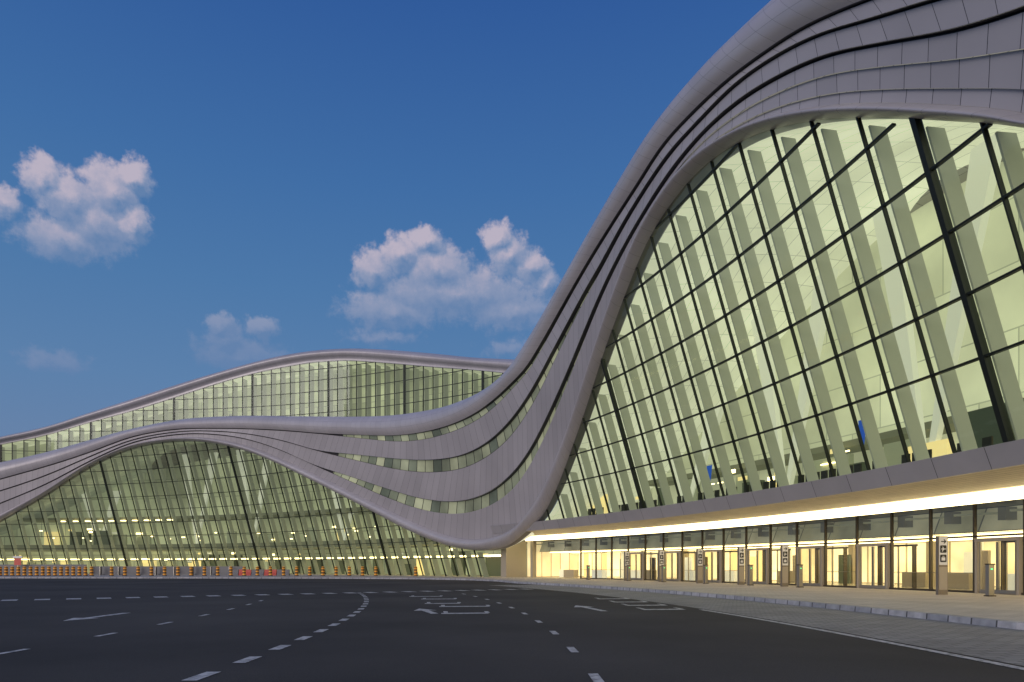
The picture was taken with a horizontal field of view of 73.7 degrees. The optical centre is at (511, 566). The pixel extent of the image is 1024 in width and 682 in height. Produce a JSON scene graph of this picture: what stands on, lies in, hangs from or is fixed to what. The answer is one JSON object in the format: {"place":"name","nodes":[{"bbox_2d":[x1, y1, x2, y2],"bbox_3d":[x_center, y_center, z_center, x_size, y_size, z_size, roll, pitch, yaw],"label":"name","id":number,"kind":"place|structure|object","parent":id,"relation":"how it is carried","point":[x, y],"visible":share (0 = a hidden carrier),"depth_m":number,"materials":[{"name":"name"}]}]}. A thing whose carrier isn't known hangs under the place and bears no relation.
{"place":"outdoors","nodes":[
{"label":"outdoors","id":0,"kind":"place"},
{"bbox_2d":[0,0,770,520],"label":"sky","id":1,"kind":"structure","parent":0,"point":[190,189],"materials":[{"name":"blue"}]},
{"bbox_2d":[0,578,1023,681],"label":"road","id":2,"kind":"structure","parent":0,"point":[387,633],"depth_m":14.93,"materials":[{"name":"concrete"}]},
{"bbox_2d":[0,577,1023,629],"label":"kerb","id":3,"kind":"structure","parent":2,"relation":"on","point":[1008,624],"depth_m":29.49,"materials":[{"name":"concrete"}]},
{"bbox_2d":[0,589,1023,681],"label":"road markings","id":4,"kind":"object","parent":2,"relation":"on","point":[595,677],"visible":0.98,"depth_m":18.37,"materials":[{"name":"paint"}]},
{"bbox_2d":[492,585,1023,665],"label":"block paving","id":5,"kind":"structure","parent":2,"relation":"on","point":[1006,645],"depth_m":18.75,"materials":[{"name":"grey concrete"}]},
{"bbox_2d":[0,573,1023,621],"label":"sidewalk","id":6,"kind":"structure","parent":0,"point":[1005,606],"depth_m":35.94,"materials":[{"name":"grey concrete"}]},
{"bbox_2d":[3,567,8,575],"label":"bollard","id":7,"kind":"object","parent":6,"relation":"on","point":[5,571],"visible":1,"depth_m":103.78,"materials":[{"name":"orange plastic"}]},
{"bbox_2d":[9,566,14,575],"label":"bollard","id":8,"kind":"object","parent":6,"relation":"on","point":[12,571],"visible":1,"depth_m":103.82,"materials":[{"name":"orange plastic"}]},
{"bbox_2d":[13,556,21,566],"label":"warning sign","id":9,"kind":"object","parent":6,"relation":"on","point":[17,560],"visible":0.83,"depth_m":109.91,"materials":[{"name":"red metal"}]},
{"bbox_2d":[16,566,20,575],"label":"bollard","id":10,"kind":"object","parent":6,"relation":"on","point":[18,571],"visible":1,"depth_m":103.81,"materials":[{"name":"orange plastic"}]},
{"bbox_2d":[22,566,26,575],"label":"bollard","id":11,"kind":"object","parent":6,"relation":"on","point":[24,570],"visible":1,"depth_m":103.81,"materials":[{"name":"orange plastic"}]},
{"bbox_2d":[28,566,32,575],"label":"bollard","id":12,"kind":"object","parent":6,"relation":"on","point":[30,570],"visible":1,"depth_m":103.81,"materials":[{"name":"orange plastic"}]},
{"bbox_2d":[34,566,38,575],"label":"bollard","id":13,"kind":"object","parent":6,"relation":"on","point":[36,571],"visible":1,"depth_m":103.80,"materials":[{"name":"orange plastic"}]},
{"bbox_2d":[40,566,44,575],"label":"bollard","id":14,"kind":"object","parent":6,"relation":"on","point":[42,571],"visible":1,"depth_m":103.79,"materials":[{"name":"orange plastic"}]},
{"bbox_2d":[46,567,51,575],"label":"bollard","id":15,"kind":"object","parent":6,"relation":"on","point":[48,571],"visible":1,"depth_m":103.79,"materials":[{"name":"orange plastic"}]},
{"bbox_2d":[52,567,57,575],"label":"bollard","id":16,"kind":"object","parent":6,"relation":"on","point":[54,571],"visible":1,"depth_m":103.78,"materials":[{"name":"orange plastic"}]},
{"bbox_2d":[58,567,63,575],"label":"bollard","id":17,"kind":"object","parent":6,"relation":"on","point":[60,571],"visible":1,"depth_m":103.78,"materials":[{"name":"orange plastic"}]},
{"bbox_2d":[65,567,69,575],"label":"bollard","id":18,"kind":"object","parent":6,"relation":"on","point":[66,571],"visible":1,"depth_m":103.80,"materials":[{"name":"orange plastic"}]},
{"bbox_2d":[71,566,75,575],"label":"bollard","id":19,"kind":"object","parent":6,"relation":"on","point":[73,571],"visible":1,"depth_m":103.81,"materials":[{"name":"orange plastic"}]},
{"bbox_2d":[77,566,81,575],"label":"bollard","id":20,"kind":"object","parent":6,"relation":"on","point":[79,570],"visible":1,"depth_m":103.81,"materials":[{"name":"orange plastic"}]},
{"bbox_2d":[83,566,87,575],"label":"bollard","id":21,"kind":"object","parent":6,"relation":"on","point":[85,570],"visible":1,"depth_m":103.80,"materials":[{"name":"orange plastic"}]},
{"bbox_2d":[89,566,93,575],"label":"bollard","id":22,"kind":"object","parent":6,"relation":"on","point":[91,570],"visible":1,"depth_m":103.80,"materials":[{"name":"orange plastic"}]},
{"bbox_2d":[109,566,113,575],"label":"bollard","id":23,"kind":"object","parent":6,"relation":"on","point":[111,570],"visible":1,"depth_m":103.79,"materials":[{"name":"orange plastic"}]},
{"bbox_2d":[0,564,243,574],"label":"hoarding wall","id":24,"kind":"structure","parent":6,"relation":"on","point":[144,570],"depth_m":111.92,"materials":[{"name":"metal"}]},
{"bbox_2d":[122,567,126,575],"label":"bollard","id":25,"kind":"object","parent":6,"relation":"on","point":[124,571],"visible":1,"depth_m":103.78,"materials":[{"name":"orange plastic"}]},
{"bbox_2d":[136,567,140,575],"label":"bollard","id":26,"kind":"object","parent":6,"relation":"on","point":[137,571],"visible":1,"depth_m":103.81,"materials":[{"name":"orange plastic"}]},
{"bbox_2d":[149,566,153,575],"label":"bollard","id":27,"kind":"object","parent":6,"relation":"on","point":[151,570],"visible":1,"depth_m":103.80,"materials":[{"name":"orange plastic"}]},
{"bbox_2d":[162,566,166,575],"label":"bollard","id":28,"kind":"object","parent":6,"relation":"on","point":[164,570],"visible":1,"depth_m":103.78,"materials":[{"name":"orange plastic"}]},
{"bbox_2d":[175,567,179,575],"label":"bollard","id":29,"kind":"object","parent":6,"relation":"on","point":[177,571],"visible":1,"depth_m":103.79,"materials":[{"name":"orange plastic"}]},
{"bbox_2d":[189,567,193,575],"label":"bollard","id":30,"kind":"object","parent":6,"relation":"on","point":[190,571],"visible":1,"depth_m":103.81,"materials":[{"name":"orange plastic"}]},
{"bbox_2d":[202,566,206,575],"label":"bollard","id":31,"kind":"object","parent":6,"relation":"on","point":[204,570],"visible":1,"depth_m":103.79,"materials":[{"name":"orange plastic"}]},
{"bbox_2d":[215,566,219,575],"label":"bollard","id":32,"kind":"object","parent":6,"relation":"on","point":[217,570],"visible":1,"depth_m":103.78,"materials":[{"name":"orange plastic"}]},
{"bbox_2d":[229,567,232,575],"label":"bollard","id":33,"kind":"object","parent":6,"relation":"on","point":[230,571],"visible":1,"depth_m":103.81,"materials":[{"name":"orange plastic"}]},
{"bbox_2d":[226,570,238,575],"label":"plastic barrier","id":34,"kind":"object","parent":6,"relation":"on","point":[235,572],"visible":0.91,"depth_m":107.37,"materials":[{"name":"white plastic"}]},
{"bbox_2d":[242,567,246,575],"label":"bollard","id":35,"kind":"object","parent":6,"relation":"on","point":[243,571],"visible":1,"depth_m":103.80,"materials":[{"name":"orange plastic"}]},
{"bbox_2d":[239,570,251,575],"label":"plastic barrier","id":36,"kind":"object","parent":6,"relation":"on","point":[248,572],"visible":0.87,"depth_m":107.37,"materials":[{"name":"red plastic"}]},
{"bbox_2d":[251,570,263,575],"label":"plastic barrier","id":37,"kind":"object","parent":6,"relation":"on","point":[261,573],"visible":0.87,"depth_m":107.29,"materials":[{"name":"white plastic"}]},
{"bbox_2d":[255,566,259,575],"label":"bollard","id":38,"kind":"object","parent":6,"relation":"on","point":[257,570],"visible":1,"depth_m":103.74,"materials":[{"name":"orange plastic"}]},
{"bbox_2d":[264,570,276,575],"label":"plastic barrier","id":39,"kind":"object","parent":6,"relation":"on","point":[266,572],"visible":0.87,"depth_m":107.37,"materials":[{"name":"red plastic"}]},
{"bbox_2d":[268,566,272,575],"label":"bollard","id":40,"kind":"object","parent":6,"relation":"on","point":[270,570],"visible":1,"depth_m":103.66,"materials":[{"name":"orange plastic"}]},
{"bbox_2d":[277,570,289,575],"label":"plastic barrier","id":41,"kind":"object","parent":6,"relation":"on","point":[279,572],"visible":0.87,"depth_m":107.37,"materials":[{"name":"white plastic"}]},
{"bbox_2d":[281,566,285,575],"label":"bollard","id":42,"kind":"object","parent":6,"relation":"on","point":[283,570],"visible":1,"depth_m":103.57,"materials":[{"name":"orange plastic"}]},
{"bbox_2d":[294,566,298,575],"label":"bollard","id":43,"kind":"object","parent":6,"relation":"on","point":[296,570],"visible":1,"depth_m":103.50,"materials":[{"name":"orange plastic"}]},
{"bbox_2d":[307,566,311,575],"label":"bollard","id":44,"kind":"object","parent":6,"relation":"on","point":[309,570],"visible":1,"depth_m":103.43,"materials":[{"name":"orange plastic"}]},
{"bbox_2d":[321,567,324,575],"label":"bollard","id":45,"kind":"object","parent":6,"relation":"on","point":[322,571],"visible":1,"depth_m":103.36,"materials":[{"name":"orange plastic"}]},
{"bbox_2d":[334,567,337,575],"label":"bollard","id":46,"kind":"object","parent":6,"relation":"on","point":[335,571],"visible":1,"depth_m":103.26,"materials":[{"name":"orange plastic"}]},
{"bbox_2d":[347,566,351,575],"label":"bollard","id":47,"kind":"object","parent":6,"relation":"on","point":[349,570],"visible":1,"depth_m":103.17,"materials":[{"name":"orange plastic"}]},
{"bbox_2d":[360,566,364,575],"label":"bollard","id":48,"kind":"object","parent":6,"relation":"on","point":[362,570],"visible":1,"depth_m":103.10,"materials":[{"name":"orange plastic"}]},
{"bbox_2d":[413,566,417,575],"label":"bollard","id":49,"kind":"object","parent":6,"relation":"on","point":[415,570],"visible":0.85,"depth_m":101.11,"materials":[{"name":"orange plastic"}]},
{"bbox_2d":[0,0,1023,594],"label":"airport terminal","id":50,"kind":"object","parent":6,"relation":"on","point":[784,306],"visible":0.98,"depth_m":50.73,"materials":[{"name":"grey"}]},
{"bbox_2d":[0,349,564,495],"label":"terminal rear hall","id":51,"kind":"structure","parent":50,"relation":"on","point":[347,382],"depth_m":186.23,"materials":[{"name":"clear glass"}]},
{"bbox_2d":[586,565,590,579],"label":"sensor post","id":52,"kind":"object","parent":6,"relation":"on","point":[588,572],"visible":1,"depth_m":74.12,"materials":[{"name":"silver metal"}]},
{"bbox_2d":[624,551,628,580],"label":"wayfinding sign post","id":53,"kind":"object","parent":6,"relation":"on","point":[626,558],"visible":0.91,"depth_m":68.60,"materials":[{"name":"silver metal"}]},
{"bbox_2d":[626,565,630,580],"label":"sensor post","id":54,"kind":"object","parent":6,"relation":"on","point":[628,572],"visible":1,"depth_m":67.65,"materials":[{"name":"silver metal"}]},
{"bbox_2d":[658,550,663,581],"bbox_3d":[13.901,-0.055,63.604,0.560,2.950,0.183,0,0,-23],"label":"wayfinding sign post","id":55,"kind":"object","parent":6,"relation":"on","point":[660,557],"visible":0.92,"depth_m":63.52,"materials":[{"name":"silver metal"}]},
{"bbox_2d":[661,565,665,581],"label":"sensor post","id":56,"kind":"object","parent":6,"relation":"on","point":[663,573],"visible":0.88,"depth_m":62.50,"materials":[{"name":"silver metal"}]},
{"bbox_2d":[696,549,702,582],"bbox_3d":[16.038,-0.055,58.369,0.560,2.950,0.183,0,0,-21],"label":"wayfinding sign post","id":57,"kind":"object","parent":6,"relation":"on","point":[699,565],"visible":0.95,"depth_m":58.30,"materials":[{"name":"silver metal"}]},
{"bbox_2d":[703,565,708,583],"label":"sensor post","id":58,"kind":"object","parent":6,"relation":"on","point":[705,574],"visible":1,"depth_m":56.82,"materials":[{"name":"silver metal"}]},
{"bbox_2d":[737,547,744,584],"bbox_3d":[17.877,-0.055,53.272,0.560,2.950,0.183,0,0,-19],"label":"wayfinding sign post","id":59,"kind":"object","parent":6,"relation":"on","point":[740,565],"visible":1,"depth_m":53.20,"materials":[{"name":"silver metal"}]},
{"bbox_2d":[747,565,752,584],"bbox_3d":[18.012,0.640,51.594,0.400,1.560,0.300,0,0,-18],"label":"sensor post","id":60,"kind":"object","parent":6,"relation":"on","point":[750,574],"visible":0.93,"depth_m":51.51,"materials":[{"name":"silver metal"}]},
{"bbox_2d":[780,545,787,586],"bbox_3d":[19.377,-0.055,48.557,0.560,2.950,0.183,0,0,-17],"label":"wayfinding sign post","id":61,"kind":"object","parent":6,"relation":"on","point":[783,565],"visible":1,"depth_m":48.48,"materials":[{"name":"silver metal"}]},
{"bbox_2d":[796,564,802,586],"bbox_3d":[19.578,0.640,46.423,0.400,1.560,0.300,0,0,-16],"label":"sensor post","id":62,"kind":"object","parent":6,"relation":"on","point":[799,575],"visible":1,"depth_m":46.34,"materials":[{"name":"silver metal"}]},
{"bbox_2d":[936,536,947,594],"bbox_3d":[21.660,-0.055,34.390,0.560,2.950,0.183,0,0,-10],"label":"wayfinding sign post","id":63,"kind":"object","parent":6,"relation":"on","point":[941,565],"visible":1,"depth_m":34.32,"materials":[{"name":"silver metal"}]},
{"bbox_2d":[984,564,995,596],"bbox_3d":[22.715,0.640,32.447,0.400,1.560,0.300,0,0,-10],"label":"sensor post","id":64,"kind":"object","parent":6,"relation":"on","point":[989,580],"visible":1,"depth_m":32.36,"materials":[{"name":"silver metal"}]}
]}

